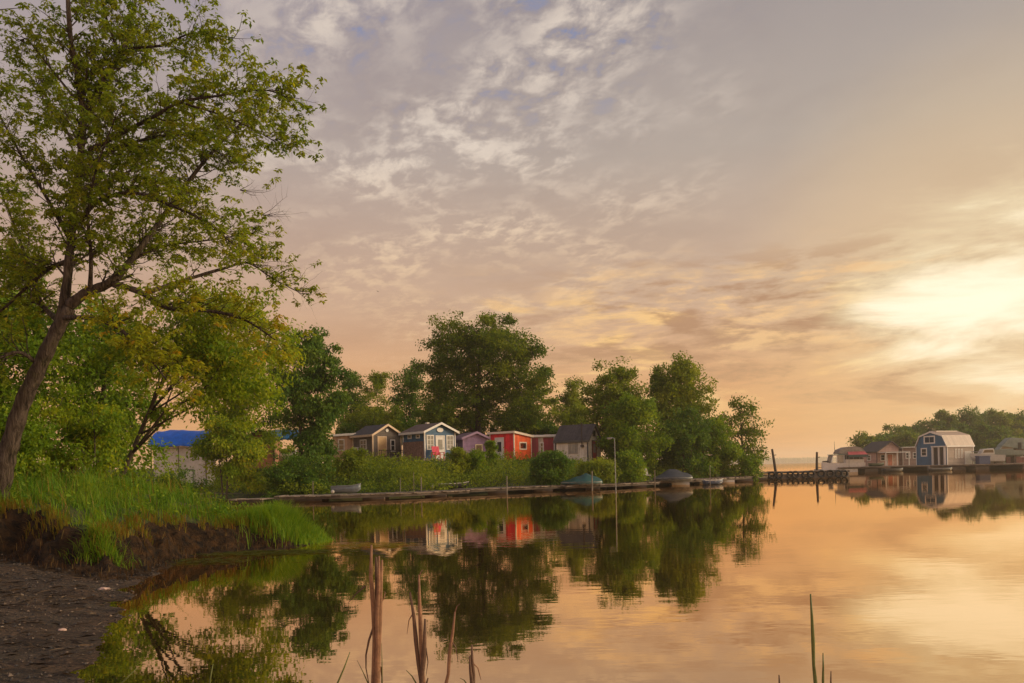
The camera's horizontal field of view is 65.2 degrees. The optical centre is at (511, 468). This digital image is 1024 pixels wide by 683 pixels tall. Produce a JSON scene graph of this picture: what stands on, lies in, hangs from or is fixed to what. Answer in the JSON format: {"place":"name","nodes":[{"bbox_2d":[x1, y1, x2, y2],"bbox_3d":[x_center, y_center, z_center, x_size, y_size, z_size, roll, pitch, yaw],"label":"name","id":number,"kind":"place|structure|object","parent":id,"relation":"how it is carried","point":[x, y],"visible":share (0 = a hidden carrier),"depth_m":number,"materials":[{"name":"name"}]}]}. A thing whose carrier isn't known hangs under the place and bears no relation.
{"place":"outdoors","nodes":[
{"label":"outdoors","id":0,"kind":"place"},
{"bbox_2d":[0,483,312,682],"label":"river bank","id":1,"kind":"structure","parent":0,"point":[12,522],"depth_m":13.38,"materials":[{"name":"soil"}]},
{"bbox_2d":[0,391,72,481],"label":"shrub","id":2,"kind":"object","parent":1,"relation":"on","point":[34,435],"visible":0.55,"depth_m":20.00,"materials":[{"name":"green plant"}]},
{"bbox_2d":[0,562,160,677],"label":"wrack","id":3,"kind":"object","parent":1,"relation":"on","point":[58,602],"visible":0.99,"depth_m":9.90,"materials":[{"name":"plant"}]},
{"bbox_2d":[0,554,161,682],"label":"pebbles","id":4,"kind":"object","parent":1,"relation":"on","point":[30,656],"visible":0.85,"depth_m":9.99,"materials":[{"name":"stone"}]},
{"bbox_2d":[29,379,140,483],"bbox_3d":[-11.874,-0.692,22.110,3.343,3.507,2.757,-1,0,0],"label":"shrub","id":5,"kind":"object","parent":1,"relation":"on","point":[84,433],"visible":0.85,"depth_m":21.76,"materials":[{"name":"green plant"}]},
{"bbox_2d":[58,518,141,570],"bbox_3d":[-7.284,1.353,14.177,1.343,1.078,1.312,-1,0,-43],"label":"grass tuft","id":6,"kind":"object","parent":1,"relation":"on","point":[105,544],"visible":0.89,"depth_m":14.17,"materials":[{"name":"plant"}]},
{"bbox_2d":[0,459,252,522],"bbox_3d":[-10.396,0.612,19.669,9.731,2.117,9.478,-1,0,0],"label":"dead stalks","id":7,"kind":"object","parent":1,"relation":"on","point":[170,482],"visible":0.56,"depth_m":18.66,"materials":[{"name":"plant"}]},
{"bbox_2d":[0,514,295,579],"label":"roots","id":8,"kind":"object","parent":1,"relation":"on","point":[185,552],"visible":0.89,"depth_m":14.61,"materials":[{"name":"plant"}]},
{"bbox_2d":[0,495,300,555],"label":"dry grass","id":9,"kind":"structure","parent":1,"relation":"on","point":[120,530],"depth_m":15.26,"materials":[{"name":"plant"}]},
{"bbox_2d":[0,0,327,502],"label":"maple tree","id":10,"kind":"object","parent":1,"relation":"on","point":[90,167],"visible":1,"depth_m":16.08,"materials":[{"name":"green plant"}]},
{"bbox_2d":[204,498,334,547],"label":"grass","id":11,"kind":"structure","parent":1,"relation":"on","point":[283,517],"depth_m":19.39,"materials":[{"name":"plant"}]},
{"bbox_2d":[70,459,733,498],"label":"ground","id":12,"kind":"structure","parent":0,"point":[254,495],"depth_m":62.28,"materials":[{"name":"plant"}]},
{"bbox_2d":[77,380,154,479],"bbox_3d":[-31.294,-2.341,61.816,5.374,10.007,6.024,-1,0,0],"label":"tree","id":13,"kind":"object","parent":12,"relation":"on","point":[131,424],"visible":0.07,"depth_m":62.01,"materials":[{"name":"green plant"}]},
{"bbox_2d":[148,465,209,495],"bbox_3d":[-25.792,1.733,59.826,5.856,4.306,4.690,-1,0,0],"label":"shrub","id":14,"kind":"object","parent":12,"relation":"on","point":[181,474],"visible":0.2,"depth_m":59.72,"materials":[{"name":"green plant"}]},
{"bbox_2d":[153,447,215,486],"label":"travel trailer","id":15,"kind":"object","parent":12,"relation":"on","point":[194,465],"visible":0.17,"depth_m":70.50,"materials":[{"name":"metal"}]},
{"bbox_2d":[148,430,208,446],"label":"tarpaulin","id":16,"kind":"object","parent":15,"relation":"on","point":[179,437],"visible":0.74,"depth_m":70.79,"materials":[{"name":"plastic"}]},
{"bbox_2d":[184,414,270,499],"bbox_3d":[-19.776,-0.758,55.926,5.935,6.328,4.484,-1,0,0],"label":"box elder","id":17,"kind":"object","parent":12,"relation":"on","point":[219,439],"visible":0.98,"depth_m":55.46,"materials":[{"name":"green plant"}]},
{"bbox_2d":[172,337,294,485],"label":"box elder","id":18,"kind":"object","parent":12,"relation":"on","point":[270,436],"visible":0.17,"depth_m":69.28,"materials":[{"name":"green plant"}]},
{"bbox_2d":[245,429,282,468],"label":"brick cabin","id":19,"kind":"object","parent":12,"relation":"on","point":[269,459],"visible":0.12,"depth_m":72.21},
{"bbox_2d":[257,449,335,497],"bbox_3d":[-15.246,0.995,56.834,5.510,4.775,4.601,-1,0,-14],"label":"shrub","id":20,"kind":"object","parent":12,"relation":"on","point":[289,469],"visible":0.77,"depth_m":56.22,"materials":[{"name":"green plant"}]},
{"bbox_2d":[257,325,355,470],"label":"walnut tree","id":21,"kind":"object","parent":12,"relation":"on","point":[309,408],"visible":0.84,"depth_m":65.21,"materials":[{"name":"green plant"}]},
{"bbox_2d":[330,433,355,459],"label":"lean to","id":22,"kind":"object","parent":12,"relation":"on","point":[344,441],"visible":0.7,"depth_m":76.34,"materials":[{"name":"brown paint"}]},
{"bbox_2d":[328,421,357,456],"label":"bush","id":23,"kind":"object","parent":12,"relation":"on","point":[346,429],"visible":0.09,"depth_m":88.65,"materials":[{"name":"green plant"}]},
{"bbox_2d":[332,446,368,476],"bbox_3d":[-12.123,-0.392,60.071,2.794,2.720,2.565,-1,0,0],"label":"shrub","id":24,"kind":"object","parent":12,"relation":"on","point":[354,458],"visible":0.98,"depth_m":59.62,"materials":[{"name":"green plant"}]},
{"bbox_2d":[332,371,374,438],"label":"poplar tree","id":25,"kind":"object","parent":12,"relation":"on","point":[356,382],"visible":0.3,"depth_m":97.37,"materials":[{"name":"green plant"}]},
{"bbox_2d":[332,391,403,437],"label":"tree","id":26,"kind":"object","parent":12,"relation":"on","point":[388,416],"visible":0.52,"depth_m":90.81,"materials":[{"name":"green plant"}]},
{"bbox_2d":[349,424,402,461],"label":"gabled cabin","id":27,"kind":"object","parent":12,"relation":"on","point":[375,439],"visible":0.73,"depth_m":75.07,"materials":[{"name":"grey"}]},
{"bbox_2d":[378,437,385,455],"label":"door","id":28,"kind":"structure","parent":27,"relation":"in","point":[382,440],"depth_m":74.72,"materials":[{"name":"wood"}]},
{"bbox_2d":[360,370,393,424],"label":"poplar tree","id":29,"kind":"object","parent":12,"relation":"on","point":[377,380],"visible":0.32,"depth_m":100.82,"materials":[{"name":"green plant"}]},
{"bbox_2d":[388,358,429,430],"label":"tree","id":30,"kind":"object","parent":12,"relation":"on","point":[412,384],"visible":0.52,"depth_m":95.20,"materials":[{"name":"green plant"}]},
{"bbox_2d":[399,397,449,442],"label":"tree","id":31,"kind":"object","parent":12,"relation":"on","point":[417,414],"visible":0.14,"depth_m":86.82,"materials":[{"name":"green plant"}]},
{"bbox_2d":[393,422,459,461],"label":"blue cottage","id":32,"kind":"structure","parent":12,"relation":"on","point":[419,440],"depth_m":73.17,"materials":[{"name":"wood"}]},
{"bbox_2d":[436,436,443,458],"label":"door","id":33,"kind":"structure","parent":32,"relation":"in","point":[440,440],"depth_m":73.13,"materials":[{"name":"white paint"}]},
{"bbox_2d":[446,435,453,449],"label":"window","id":34,"kind":"structure","parent":32,"relation":"in","point":[449,438],"depth_m":73.81,"materials":[{"name":"white paint"}]},
{"bbox_2d":[430,481,468,488],"bbox_3d":[-4.698,1.244,60.276,2.951,0.566,1.205,-1,0,-8],"label":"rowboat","id":35,"kind":"object","parent":12,"relation":"on","point":[459,485],"visible":0.59,"depth_m":59.98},
{"bbox_2d":[445,446,470,479],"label":"shrub","id":36,"kind":"object","parent":12,"relation":"on","point":[457,453],"visible":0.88,"depth_m":63.71,"materials":[{"name":"green plant"}]},
{"bbox_2d":[456,431,490,456],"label":"purple shed","id":37,"kind":"structure","parent":12,"relation":"on","point":[476,440],"depth_m":75.55,"materials":[{"name":"wood"}]},
{"bbox_2d":[456,420,490,440],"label":"bush","id":38,"kind":"object","parent":12,"relation":"on","point":[483,429],"visible":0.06,"depth_m":87.89,"materials":[{"name":"green plant"}]},
{"bbox_2d":[465,448,489,476],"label":"shrub","id":39,"kind":"object","parent":12,"relation":"on","point":[477,457],"visible":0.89,"depth_m":64.67,"materials":[{"name":"green plant"}]},
{"bbox_2d":[192,447,765,497],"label":"undergrowth","id":40,"kind":"object","parent":12,"relation":"on","point":[404,469],"visible":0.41,"depth_m":61.19,"materials":[{"name":"green plant"}]},
{"bbox_2d":[410,310,558,432],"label":"cottonwood tree","id":41,"kind":"object","parent":12,"relation":"on","point":[495,342],"visible":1,"depth_m":81.60,"materials":[{"name":"green plant"}]},
{"bbox_2d":[483,440,500,470],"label":"shrub","id":42,"kind":"object","parent":12,"relation":"on","point":[491,447],"visible":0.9,"depth_m":67.79,"materials":[{"name":"green plant"}]},
{"bbox_2d":[487,431,533,459],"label":"red orange shed","id":43,"kind":"structure","parent":12,"relation":"on","point":[517,441],"depth_m":75.82,"materials":[{"name":"wood"}]},
{"bbox_2d":[485,408,544,434],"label":"tree","id":44,"kind":"object","parent":12,"relation":"on","point":[494,429],"visible":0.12,"depth_m":88.83,"materials":[{"name":"green plant"}]},
{"bbox_2d":[498,419,540,434],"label":"bush","id":45,"kind":"object","parent":12,"relation":"on","point":[529,431],"visible":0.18,"depth_m":88.24,"materials":[{"name":"green plant"}]},
{"bbox_2d":[525,388,555,434],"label":"tree","id":46,"kind":"object","parent":12,"relation":"on","point":[542,392],"visible":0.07,"depth_m":97.88,"materials":[{"name":"green plant"}]},
{"bbox_2d":[532,434,555,458],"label":"flat cabin","id":47,"kind":"object","parent":12,"relation":"on","point":[541,442],"visible":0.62,"depth_m":78.05,"materials":[{"name":"red"}]},
{"bbox_2d":[537,421,559,434],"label":"bush","id":48,"kind":"object","parent":12,"relation":"on","point":[550,429],"visible":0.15,"depth_m":88.10,"materials":[{"name":"green plant"}]},
{"bbox_2d":[525,449,576,488],"bbox_3d":[3.047,0.200,61.650,4.030,3.565,4.165,-1,0,0],"label":"shrub","id":49,"kind":"object","parent":12,"relation":"on","point":[551,467],"visible":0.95,"depth_m":61.01,"materials":[{"name":"green plant"}]},
{"bbox_2d":[549,375,586,424],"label":"tree","id":50,"kind":"object","parent":12,"relation":"on","point":[569,396],"visible":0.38,"depth_m":103.51,"materials":[{"name":"green plant"}]},
{"bbox_2d":[539,395,598,427],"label":"willow tree","id":51,"kind":"object","parent":12,"relation":"on","point":[569,416],"visible":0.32,"depth_m":91.34,"materials":[{"name":"green plant"}]},
{"bbox_2d":[553,423,600,465],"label":"steep cabin","id":52,"kind":"object","parent":12,"relation":"on","point":[574,441],"visible":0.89,"depth_m":75.03,"materials":[{"name":"grey wood"}]},
{"bbox_2d":[568,442,577,453],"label":"window","id":53,"kind":"structure","parent":52,"relation":"in","point":[572,447],"depth_m":74.71,"materials":[{"name":"grey glass"}]},
{"bbox_2d":[575,457,621,487],"bbox_3d":[6.972,0.386,64.063,4.034,2.736,3.119,-1,0,0],"label":"shrub","id":54,"kind":"object","parent":12,"relation":"on","point":[597,468],"visible":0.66,"depth_m":63.41,"materials":[{"name":"green plant"}]},
{"bbox_2d":[577,356,650,462],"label":"tree","id":55,"kind":"object","parent":12,"relation":"on","point":[616,382],"visible":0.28,"depth_m":79.02,"materials":[{"name":"green plant"}]},
{"bbox_2d":[611,449,648,486],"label":"shrub","id":56,"kind":"object","parent":12,"relation":"on","point":[631,467],"visible":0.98,"depth_m":65.56,"materials":[{"name":"green plant"}]},
{"bbox_2d":[595,390,674,477],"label":"tree","id":57,"kind":"object","parent":12,"relation":"on","point":[626,423],"visible":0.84,"depth_m":73.96,"materials":[{"name":"green plant"}]},
{"bbox_2d":[635,350,729,472],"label":"tree","id":58,"kind":"object","parent":12,"relation":"on","point":[673,392],"visible":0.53,"depth_m":81.11,"materials":[{"name":"green plant"}]},
{"bbox_2d":[654,405,717,477],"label":"tree","id":59,"kind":"object","parent":12,"relation":"on","point":[685,434],"visible":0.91,"depth_m":76.27,"materials":[{"name":"green plant"}]},
{"bbox_2d":[690,411,745,477],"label":"tree","id":60,"kind":"object","parent":12,"relation":"on","point":[727,452],"visible":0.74,"depth_m":79.06,"materials":[{"name":"green plant"}]},
{"bbox_2d":[718,395,774,475],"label":"tree","id":61,"kind":"object","parent":12,"relation":"on","point":[746,432],"visible":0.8,"depth_m":81.25,"materials":[{"name":"green plant"}]},
{"bbox_2d":[735,452,763,480],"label":"shrub","id":62,"kind":"object","parent":12,"relation":"on","point":[750,464],"visible":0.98,"depth_m":79.65,"materials":[{"name":"green plant"}]},
{"bbox_2d":[0,0,1023,469],"label":"sky","id":63,"kind":"structure","parent":0,"point":[818,203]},
{"bbox_2d":[70,462,1023,682],"bbox_3d":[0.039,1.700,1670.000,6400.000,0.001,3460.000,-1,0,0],"label":"water","id":64,"kind":"structure","parent":0,"point":[910,576],"depth_m":10.99,"materials":[{"name":"liquid"}]},
{"bbox_2d":[228,498,273,502],"bbox_3d":[-16.246,2.079,49.859,2.301,0.481,1.770,-1,0,12],"label":"wooden dock","id":65,"kind":"object","parent":64,"relation":"on","point":[248,500],"visible":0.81,"depth_m":49.26,"materials":[{"name":"brown wood"}]},
{"bbox_2d":[192,547,425,555],"bbox_3d":[-4.960,1.795,17.448,6.170,0.078,1.539,-1,0,0],"label":"pond weed","id":66,"kind":"object","parent":64,"relation":"on","point":[254,552],"visible":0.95,"depth_m":17.28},
{"bbox_2d":[348,545,384,682],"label":"reed clump","id":67,"kind":"object","parent":64,"relation":"in","point":[376,597],"visible":1,"depth_m":6.28,"materials":[{"name":"plant"}]},
{"bbox_2d":[274,472,469,500],"bbox_3d":[-8.923,1.529,52.121,12.783,2.549,4.112,-1,0,-27],"label":"wooden dock","id":68,"kind":"object","parent":64,"relation":"on","point":[377,495],"visible":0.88,"depth_m":50.44,"materials":[{"name":"brown wood"}]},
{"bbox_2d":[331,483,360,492],"bbox_3d":[-11.006,1.289,53.395,1.954,0.643,1.056,-1,0,12],"label":"rowboat","id":69,"kind":"object","parent":68,"relation":"on","point":[355,488],"visible":0.99,"depth_m":53.07,"materials":[{"name":"metal"}]},
{"bbox_2d":[322,541,434,547],"bbox_3d":[-3.238,1.760,18.440,3.480,0.104,1.598,-1,0,0],"label":"floating debris","id":70,"kind":"object","parent":64,"relation":"on","point":[363,544],"visible":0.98,"depth_m":18.38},
{"bbox_2d":[406,570,428,682],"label":"reed clump","id":71,"kind":"object","parent":64,"relation":"in","point":[421,654],"visible":1,"depth_m":6.19,"materials":[{"name":"plant"}]},
{"bbox_2d":[445,604,459,682],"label":"reed stalk","id":72,"kind":"object","parent":64,"relation":"in","point":[451,643],"visible":1,"depth_m":6.19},
{"bbox_2d":[460,645,480,682],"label":"reed clump","id":73,"kind":"object","parent":64,"relation":"in","point":[471,670],"visible":1,"depth_m":6.19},
{"bbox_2d":[452,476,564,494],"bbox_3d":[0.760,1.512,57.696,8.556,2.144,5.493,-1,0,-37],"label":"wooden dock","id":74,"kind":"object","parent":64,"relation":"on","point":[507,488],"visible":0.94,"depth_m":57.82,"materials":[{"name":"brown wood"}]},
{"bbox_2d":[561,471,659,490],"bbox_3d":[8.283,1.249,62.927,11.226,2.329,5.487,-1,0,-40],"label":"wooden dock","id":75,"kind":"object","parent":64,"relation":"on","point":[631,484],"visible":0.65,"depth_m":62.29,"materials":[{"name":"brown wood"}]},
{"bbox_2d":[560,473,602,484],"bbox_3d":[5.256,0.758,61.000,3.202,0.885,2.000,-1,0,0],"label":"covered boat","id":76,"kind":"object","parent":75,"relation":"on","point":[584,479],"visible":0.95,"depth_m":60.48,"materials":[{"name":"fabric"}]},
{"bbox_2d":[641,470,766,486],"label":"wooden dock","id":77,"kind":"object","parent":64,"relation":"on","point":[727,479],"visible":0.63,"depth_m":73.03,"materials":[{"name":"brown wood"}]},
{"bbox_2d":[653,469,692,480],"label":"covered boat","id":78,"kind":"object","parent":77,"relation":"on","point":[672,475],"visible":0.98,"depth_m":67.49,"materials":[{"name":"fabric"}]},
{"bbox_2d":[758,470,849,478],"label":"wooden dock","id":79,"kind":"object","parent":64,"relation":"on","point":[795,475],"visible":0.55,"depth_m":85.94,"materials":[{"name":"brown wood"}]},
{"bbox_2d":[810,594,816,682],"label":"reed stalk","id":80,"kind":"object","parent":64,"relation":"in","point":[813,648],"visible":1,"depth_m":5.99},
{"bbox_2d":[821,444,867,469],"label":"houseboat","id":81,"kind":"object","parent":64,"relation":"on","point":[852,456],"visible":0.94,"depth_m":128.30,"materials":[{"name":"white paint"}]},
{"bbox_2d":[814,463,1023,471],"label":"wooden dock","id":82,"kind":"object","parent":64,"relation":"on","point":[961,467],"visible":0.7,"depth_m":125.37,"materials":[{"name":"brown wood"}]},
{"bbox_2d":[863,441,909,465],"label":"house","id":83,"kind":"structure","parent":82,"relation":"on","point":[887,453],"depth_m":140.74,"materials":[{"name":"wood"}]},
{"bbox_2d":[914,431,974,466],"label":"boathouse","id":84,"kind":"object","parent":82,"relation":"on","point":[944,447],"visible":0.95,"depth_m":129.34,"materials":[{"name":"beige"}]},
{"bbox_2d":[934,447,943,464],"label":"doorway","id":85,"kind":"structure","parent":84,"relation":"in","point":[941,448],"depth_m":129.03,"materials":[{"name":"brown wood"}]},
{"bbox_2d":[975,456,989,463],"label":"storage box","id":86,"kind":"object","parent":82,"relation":"on","point":[982,459],"visible":0.97,"depth_m":126.36,"materials":[{"name":"blue plastic"}]},
{"bbox_2d":[970,448,1005,463],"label":"motor cruiser","id":87,"kind":"object","parent":82,"relation":"on","point":[994,457],"visible":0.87,"depth_m":128.20,"materials":[{"name":"white plastic"}]},
{"bbox_2d":[993,438,1023,462],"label":"motor cruiser","id":88,"kind":"object","parent":82,"relation":"on","point":[1006,446],"visible":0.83,"depth_m":132.65,"materials":[{"name":"plastic"}]},
{"bbox_2d":[730,461,835,464],"bbox_3d":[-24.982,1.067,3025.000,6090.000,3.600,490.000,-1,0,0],"label":"shore","id":89,"kind":"structure","parent":0,"point":[795,462],"depth_m":2882.01,"materials":[{"name":"soil"}]},
{"bbox_2d":[688,457,835,463],"bbox_3d":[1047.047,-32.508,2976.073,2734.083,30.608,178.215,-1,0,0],"label":"wood","id":90,"kind":"object","parent":89,"relation":"on","point":[793,459],"visible":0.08,"depth_m":2920.96,"materials":[{"name":"green plant"}]},
{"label":"ground","id":91,"kind":"structure","parent":0,"visible":0},
{"bbox_2d":[847,431,876,448],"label":"tree","id":92,"kind":"object","parent":91,"relation":"on","point":[863,439],"visible":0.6,"depth_m":189.40,"materials":[{"name":"green plant"}]},
{"bbox_2d":[882,424,919,435],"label":"tree","id":93,"kind":"object","parent":91,"relation":"on","point":[899,429],"visible":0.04,"depth_m":231.26,"materials":[{"name":"green plant"}]},
{"bbox_2d":[884,430,920,446],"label":"tree","id":94,"kind":"object","parent":91,"relation":"on","point":[907,439],"visible":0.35,"depth_m":202.36,"materials":[{"name":"green plant"}]},
{"bbox_2d":[899,446,915,464],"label":"flat cabin","id":95,"kind":"object","parent":91,"relation":"on","point":[903,456],"visible":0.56,"depth_m":143.20,"materials":[{"name":"pink"}]},
{"bbox_2d":[892,421,932,435],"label":"tree","id":96,"kind":"object","parent":91,"relation":"on","point":[917,429],"visible":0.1,"depth_m":237.31,"materials":[{"name":"green plant"}]},
{"bbox_2d":[912,417,959,431],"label":"tree","id":97,"kind":"object","parent":91,"relation":"on","point":[931,424],"visible":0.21,"depth_m":238.41,"materials":[{"name":"green plant"}]},
{"bbox_2d":[932,408,969,430],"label":"tree","id":98,"kind":"object","parent":91,"relation":"on","point":[941,415],"visible":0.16,"depth_m":240.21,"materials":[{"name":"green plant"}]},
{"bbox_2d":[946,423,980,453],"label":"tree","id":99,"kind":"object","parent":91,"relation":"on","point":[961,428],"visible":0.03,"depth_m":206.62,"materials":[{"name":"green plant"}]},
{"bbox_2d":[952,404,986,432],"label":"tree","id":100,"kind":"object","parent":91,"relation":"on","point":[967,416],"visible":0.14,"depth_m":244.45,"materials":[{"name":"green plant"}]},
{"bbox_2d":[970,420,1015,450],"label":"tree","id":101,"kind":"object","parent":91,"relation":"on","point":[990,432],"visible":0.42,"depth_m":206.31,"materials":[{"name":"green plant"}]},
{"bbox_2d":[974,408,1023,437],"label":"tree","id":102,"kind":"object","parent":91,"relation":"on","point":[1002,418],"visible":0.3,"depth_m":232.87,"materials":[{"name":"green plant"}]},
{"bbox_2d":[983,435,1023,461],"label":"tree","id":103,"kind":"object","parent":91,"relation":"on","point":[993,444],"visible":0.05,"depth_m":176.37,"materials":[{"name":"green plant"}]},
{"bbox_2d":[1003,410,1023,437],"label":"tree","id":104,"kind":"object","parent":91,"relation":"on","point":[1018,416],"visible":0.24,"depth_m":236.92,"materials":[{"name":"green plant"}]},
{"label":"ground","id":105,"kind":"structure","parent":0,"visible":0},
{"bbox_2d":[0,241,88,455],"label":"box elder","id":106,"kind":"object","parent":105,"relation":"on","point":[36,338],"visible":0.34,"depth_m":24.56,"materials":[{"name":"green plant"}]},
{"bbox_2d":[5,284,183,484],"bbox_3d":[-16.071,-2.878,30.543,5.929,8.390,5.001,-1,0,0],"label":"box elder","id":107,"kind":"object","parent":105,"relation":"on","point":[89,374],"visible":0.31,"depth_m":30.60,"materials":[{"name":"green plant"}]},
{"bbox_2d":[0,447,270,531],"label":"grass","id":108,"kind":"structure","parent":105,"relation":"on","point":[95,492],"depth_m":18.31,"materials":[{"name":"plant"}]},
{"bbox_2d":[85,261,310,477],"bbox_3d":[-10.443,-3.172,26.979,7.169,8.108,5.711,-1,0,-14],"label":"box elder","id":109,"kind":"object","parent":105,"relation":"on","point":[202,343],"visible":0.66,"depth_m":26.46,"materials":[{"name":"green plant"}]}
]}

